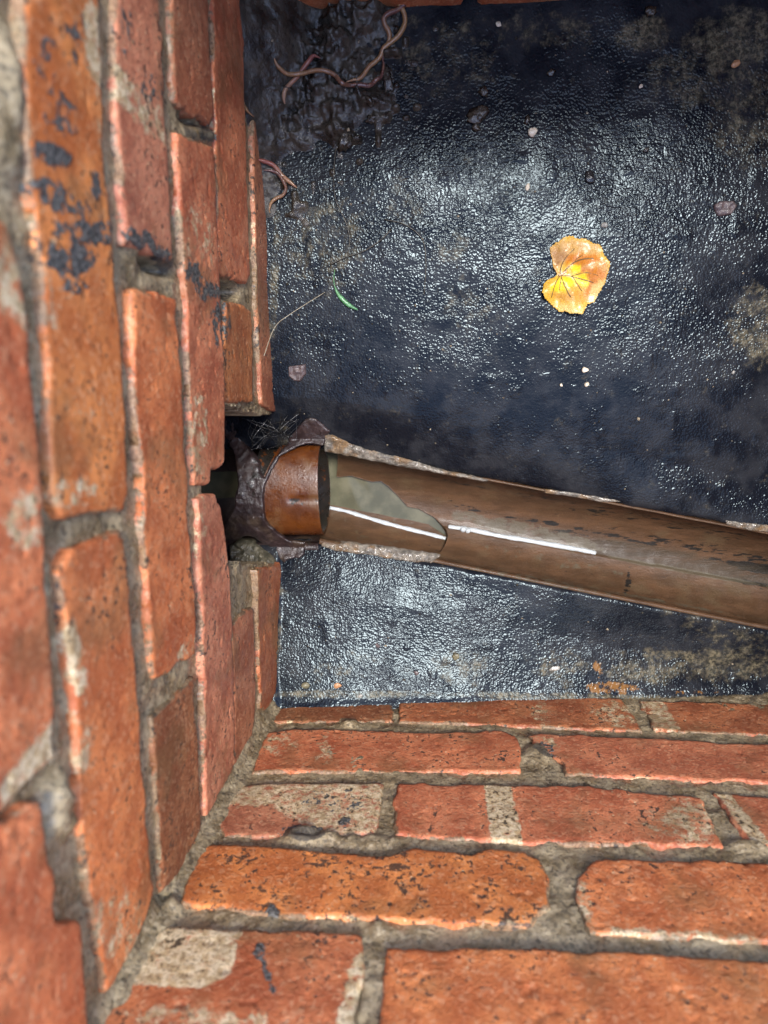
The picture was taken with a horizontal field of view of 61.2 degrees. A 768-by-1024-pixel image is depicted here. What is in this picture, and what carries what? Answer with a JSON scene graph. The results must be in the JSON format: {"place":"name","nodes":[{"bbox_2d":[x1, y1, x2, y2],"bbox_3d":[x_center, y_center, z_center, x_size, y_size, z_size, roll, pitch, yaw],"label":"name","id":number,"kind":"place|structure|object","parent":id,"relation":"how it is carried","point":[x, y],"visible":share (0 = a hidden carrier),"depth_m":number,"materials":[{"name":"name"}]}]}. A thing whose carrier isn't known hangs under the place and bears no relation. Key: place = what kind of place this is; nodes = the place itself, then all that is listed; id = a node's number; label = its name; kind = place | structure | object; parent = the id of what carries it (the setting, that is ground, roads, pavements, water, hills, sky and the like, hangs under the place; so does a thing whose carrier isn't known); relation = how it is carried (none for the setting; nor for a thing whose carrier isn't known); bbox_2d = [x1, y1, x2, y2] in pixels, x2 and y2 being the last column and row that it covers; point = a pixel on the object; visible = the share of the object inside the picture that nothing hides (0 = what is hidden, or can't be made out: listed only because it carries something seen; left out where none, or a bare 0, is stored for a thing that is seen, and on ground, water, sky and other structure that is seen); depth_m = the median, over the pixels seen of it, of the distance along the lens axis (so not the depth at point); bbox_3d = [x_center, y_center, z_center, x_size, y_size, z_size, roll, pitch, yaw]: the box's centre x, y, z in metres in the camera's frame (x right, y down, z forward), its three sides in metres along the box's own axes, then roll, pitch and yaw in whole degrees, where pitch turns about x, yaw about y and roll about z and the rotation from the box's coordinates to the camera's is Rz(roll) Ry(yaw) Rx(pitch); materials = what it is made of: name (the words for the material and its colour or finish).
{"place":"outdoors","nodes":[
{"label":"outdoors","id":0,"kind":"place"},
{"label":"soil","id":1,"kind":"structure","parent":0,"visible":0},
{"bbox_2d":[224,0,767,708],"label":"benching","id":2,"kind":"object","parent":1,"relation":"on","point":[700,414],"visible":0.84,"depth_m":0.59,"materials":[{"name":"black concrete"}]},
{"bbox_2d":[0,0,280,1023],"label":"brick wall","id":3,"kind":"structure","parent":2,"relation":"on","point":[138,646],"depth_m":0.33,"materials":[{"name":"red brick"}]},
{"bbox_2d":[229,538,275,562],"bbox_3d":[-0.136,0.043,0.671,0.051,0.026,0.027,0,100,5],"label":"cement lump","id":4,"kind":"object","parent":2,"relation":"on","point":[245,549],"visible":0.73,"depth_m":0.67,"materials":[{"name":"grey concrete"}]},
{"bbox_2d":[210,418,329,562],"bbox_3d":[-0.130,-0.030,0.682,0.161,0.090,0.160,0,100,5],"label":"pipe collar","id":5,"kind":"object","parent":2,"relation":"attached to","point":[243,513],"visible":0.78,"depth_m":0.65,"materials":[{"name":"concrete"}]},
{"bbox_2d":[258,445,329,534],"bbox_3d":[-0.093,-0.024,0.677,0.062,0.072,0.093,0,100,5],"label":"drain pipe","id":6,"kind":"object","parent":5,"relation":"in","point":[297,495],"visible":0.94,"depth_m":0.65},
{"bbox_2d":[243,412,301,450],"bbox_3d":[-0.105,-0.077,0.619,0.057,0.038,0.037,0,100,5],"label":"fibre tangle","id":7,"kind":"object","parent":2,"relation":"on","point":[270,437],"visible":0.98,"depth_m":0.62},
{"bbox_2d":[259,159,296,187],"bbox_3d":[-0.092,-0.297,0.566,0.037,0.020,0.008,32,101,-1],"label":"earthworm","id":8,"kind":"object","parent":2,"relation":"on","point":[275,167],"visible":1,"depth_m":0.57},
{"bbox_2d":[264,292,324,355],"bbox_3d":[-0.085,-0.174,0.586,0.012,0.034,0.077,40,101,-3],"label":"fibre","id":9,"kind":"object","parent":2,"relation":"on","point":[285,317],"visible":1,"depth_m":0.58,"materials":[{"name":"brown plant"}]},
{"bbox_2d":[288,364,305,381],"bbox_3d":[-0.082,-0.132,0.617,0.017,0.011,0.016,0,100,5],"label":"stone","id":10,"kind":"object","parent":2,"relation":"on","point":[297,373],"visible":1,"depth_m":0.61,"materials":[{"name":"stone"}]},
{"bbox_2d":[301,682,309,688],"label":"stone","id":11,"kind":"object","parent":2,"relation":"on","point":[305,685],"visible":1,"depth_m":0.65,"materials":[{"name":"beige stone"}]},
{"bbox_2d":[334,683,341,687],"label":"stone","id":12,"kind":"object","parent":2,"relation":"on","point":[337,685],"visible":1,"depth_m":0.66,"materials":[{"name":"stone"}]},
{"bbox_2d":[239,0,437,226],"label":"mud","id":13,"kind":"structure","parent":2,"relation":"on","point":[310,112],"depth_m":0.55,"materials":[{"name":"black soil"}]},
{"bbox_2d":[244,105,253,116],"bbox_3d":[-0.118,-0.341,0.522,0.005,0.032,0.037,-19,98,8],"label":"earthworm","id":14,"kind":"object","parent":13,"relation":"on","point":[247,110],"visible":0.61,"depth_m":0.53},
{"bbox_2d":[264,169,286,212],"bbox_3d":[-0.095,-0.283,0.573,0.019,0.010,0.035,0,100,5],"label":"earthworm","id":15,"kind":"object","parent":13,"relation":"on","point":[282,179],"visible":1,"depth_m":0.57},
{"bbox_2d":[281,54,320,103],"bbox_3d":[-0.072,-0.365,0.545,0.009,0.010,0.047,41,101,-3],"label":"earthworm","id":16,"kind":"object","parent":13,"relation":"on","point":[305,65],"visible":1,"depth_m":0.55},
{"bbox_2d":[274,55,384,88],"bbox_3d":[-0.042,-0.367,0.542,0.090,0.031,0.028,-10,99,7],"label":"earthworm","id":17,"kind":"object","parent":13,"relation":"on","point":[371,84],"visible":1,"depth_m":0.54},
{"bbox_2d":[337,133,352,151],"bbox_3d":[-0.034,-0.323,0.562,0.014,0.008,0.021,0,100,5],"label":"mud clod","id":18,"kind":"object","parent":13,"relation":"on","point":[344,142],"visible":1,"depth_m":0.56,"materials":[{"name":"soil"}]},
{"bbox_2d":[361,95,374,107],"bbox_3d":[-0.014,-0.348,0.551,0.013,0.006,0.010,0,100,5],"label":"mud clod","id":19,"kind":"object","parent":13,"relation":"on","point":[369,101],"visible":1,"depth_m":0.55,"materials":[{"name":"soil"}]},
{"bbox_2d":[346,4,406,81],"bbox_3d":[-0.003,-0.390,0.545,0.020,0.013,0.077,31,101,-1],"label":"earthworm","id":20,"kind":"object","parent":13,"relation":"on","point":[387,44],"visible":1,"depth_m":0.55},
{"bbox_2d":[380,65,393,91],"bbox_3d":[0.002,-0.369,0.554,0.009,0.006,0.022,-12,99,7],"label":"mud clod","id":21,"kind":"object","parent":13,"relation":"on","point":[387,82],"visible":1,"depth_m":0.55,"materials":[{"name":"grey soil"}]},
{"bbox_2d":[333,149,349,259],"bbox_3d":[-0.038,-0.272,0.577,0.008,0.007,0.091,-8,99,6],"label":"root fibre","id":22,"kind":"object","parent":2,"relation":"on","point":[337,203],"visible":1,"depth_m":0.58,"materials":[{"name":"brown plant"}]},
{"bbox_2d":[333,270,357,309],"bbox_3d":[-0.039,-0.201,0.595,0.010,0.005,0.041,-29,96,9],"label":"grass blade","id":23,"kind":"object","parent":2,"relation":"on","point":[343,300],"depth_m":0.59,"materials":[{"name":"green plant"}]},
{"bbox_2d":[330,229,390,264],"bbox_3d":[-0.020,-0.236,0.585,0.063,0.002,0.006,-27,97,9],"label":"root fibre","id":24,"kind":"object","parent":2,"relation":"on","point":[361,251],"visible":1,"depth_m":0.58,"materials":[{"name":"brown plant"}]},
{"bbox_2d":[365,114,375,124],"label":"mud clod","id":25,"kind":"object","parent":2,"relation":"on","point":[370,119],"visible":1,"depth_m":0.56,"materials":[{"name":"grey soil"}]},
{"bbox_2d":[321,541,439,562],"bbox_3d":[-0.005,0.041,0.671,0.125,0.012,0.012,8,101,4],"label":"cement fillet","id":26,"kind":"object","parent":2,"relation":"on","point":[396,553],"visible":1,"depth_m":0.67,"materials":[{"name":"grey concrete"}]},
{"bbox_2d":[319,505,445,553],"bbox_3d":[-0.002,0.016,0.694,0.140,0.060,0.049,11,101,3],"label":"pipe shard","id":27,"kind":"object","parent":2,"relation":"on","point":[343,526],"visible":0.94,"depth_m":0.70,"materials":[{"name":"brown ceramic"}]},
{"bbox_2d":[381,4,405,40],"bbox_3d":[0.006,-0.411,0.541,0.013,0.010,0.043,28,101,0],"label":"earthworm","id":28,"kind":"object","parent":2,"relation":"on","point":[389,13],"visible":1,"depth_m":0.54},
{"bbox_2d":[385,219,425,292],"bbox_3d":[0.028,-0.234,0.583,0.022,0.006,0.073,-28,96,9],"label":"root fibre","id":29,"kind":"object","parent":2,"relation":"on","point":[424,247],"visible":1,"depth_m":0.58,"materials":[{"name":"brown plant"}]},
{"bbox_2d":[324,434,488,480],"bbox_3d":[0.022,-0.053,0.648,0.170,0.018,0.019,12,101,3],"label":"cement fillet","id":30,"kind":"object","parent":2,"relation":"on","point":[334,444],"visible":1,"depth_m":0.65,"materials":[{"name":"beige concrete"}]},
{"bbox_2d":[299,0,553,8],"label":"brick wall","id":31,"kind":"structure","parent":2,"relation":"on","point":[321,4],"depth_m":0.54,"materials":[{"name":"red brick"}]},
{"bbox_2d":[104,692,767,1023],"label":"brick wall","id":32,"kind":"structure","parent":2,"relation":"on","point":[583,861],"depth_m":0.42,"materials":[{"name":"red brick"}]},
{"bbox_2d":[452,653,458,659],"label":"stone","id":33,"kind":"object","parent":2,"relation":"on","point":[455,656],"visible":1,"depth_m":0.66,"materials":[{"name":"beige stone"}]},
{"bbox_2d":[472,123,480,131],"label":"mud clod","id":34,"kind":"object","parent":2,"relation":"on","point":[475,127],"visible":1,"depth_m":0.56,"materials":[{"name":"grey soil"}]},
{"bbox_2d":[466,105,489,123],"bbox_3d":[0.080,-0.340,0.556,0.020,0.006,0.015,0,100,5],"label":"mud clod","id":35,"kind":"object","parent":2,"relation":"on","point":[478,114],"visible":1,"depth_m":0.56,"materials":[{"name":"soil"}]},
{"bbox_2d":[478,85,488,96],"bbox_3d":[0.085,-0.358,0.553,0.009,0.006,0.010,0,100,5],"label":"mud clod","id":36,"kind":"object","parent":2,"relation":"on","point":[483,91],"visible":1,"depth_m":0.55,"materials":[{"name":"grey soil"}]},
{"bbox_2d":[271,21,766,695],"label":"grit","id":37,"kind":"object","parent":2,"relation":"on","point":[509,311],"visible":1,"depth_m":0.59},
{"bbox_2d":[524,114,529,124],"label":"mud clod","id":38,"kind":"object","parent":2,"relation":"on","point":[527,120],"visible":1,"depth_m":0.56,"materials":[{"name":"grey soil"}]},
{"bbox_2d":[528,127,537,136],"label":"stone","id":39,"kind":"object","parent":2,"relation":"on","point":[532,132],"visible":1,"depth_m":0.56,"materials":[{"name":"white stone"}]},
{"bbox_2d":[546,68,555,76],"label":"mud clod","id":40,"kind":"object","parent":2,"relation":"on","point":[550,72],"visible":1,"depth_m":0.55,"materials":[{"name":"grey soil"}]},
{"bbox_2d":[337,454,767,629],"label":"drain channel","id":41,"kind":"object","parent":2,"relation":"on","point":[708,568],"visible":0.96,"depth_m":0.68,"materials":[{"name":"brown ceramic"}]},
{"bbox_2d":[201,452,595,554],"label":"water","id":42,"kind":"structure","parent":41,"relation":"in","point":[376,497],"depth_m":0.71,"materials":[{"name":"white liquid"}]},
{"bbox_2d":[545,489,619,501],"bbox_3d":[0.196,-0.016,0.642,0.073,0.009,0.006,9,101,3],"label":"cement crust","id":43,"kind":"object","parent":41,"relation":"on","point":[588,497],"visible":1,"depth_m":0.64},
{"bbox_2d":[726,520,767,531],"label":"cement crust","id":44,"kind":"object","parent":41,"relation":"on","point":[754,527],"visible":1,"depth_m":0.63},
{"bbox_2d":[549,666,559,670],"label":"stone","id":45,"kind":"object","parent":2,"relation":"on","point":[554,668],"visible":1,"depth_m":0.66,"materials":[{"name":"white stone"}]},
{"bbox_2d":[542,236,609,314],"bbox_3d":[0.171,-0.210,0.579,0.054,0.009,0.065,9,101,3],"label":"autumn leaf","id":46,"kind":"object","parent":2,"relation":"on","point":[577,282],"visible":1,"depth_m":0.58,"materials":[{"name":"orange plant"}]},
{"bbox_2d":[581,367,588,372],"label":"stone","id":47,"kind":"object","parent":2,"relation":"on","point":[584,369],"visible":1,"depth_m":0.60,"materials":[{"name":"white stone"}]},
{"bbox_2d":[585,170,594,182],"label":"stone","id":48,"kind":"object","parent":2,"relation":"on","point":[589,176],"visible":1,"depth_m":0.56,"materials":[{"name":"grey stone"}]},
{"bbox_2d":[601,222,607,227],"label":"stone","id":49,"kind":"object","parent":2,"relation":"on","point":[604,225],"visible":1,"depth_m":0.57,"materials":[{"name":"white stone"}]},
{"bbox_2d":[645,6,656,16],"bbox_3d":[0.220,-0.413,0.535,0.010,0.005,0.008,0,100,5],"label":"mud clod","id":50,"kind":"object","parent":2,"relation":"on","point":[650,11],"visible":1,"depth_m":0.53,"materials":[{"name":"grey soil"}]},
{"bbox_2d":[713,201,736,216],"bbox_3d":[0.296,-0.264,0.567,0.020,0.010,0.012,0,100,5],"label":"stone","id":51,"kind":"object","parent":2,"relation":"on","point":[723,208],"visible":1,"depth_m":0.56,"materials":[{"name":"stone"}]},
{"bbox_2d":[731,60,739,67],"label":"stone","id":52,"kind":"object","parent":2,"relation":"on","point":[735,63],"visible":1,"depth_m":0.54,"materials":[{"name":"beige stone"}]}
]}

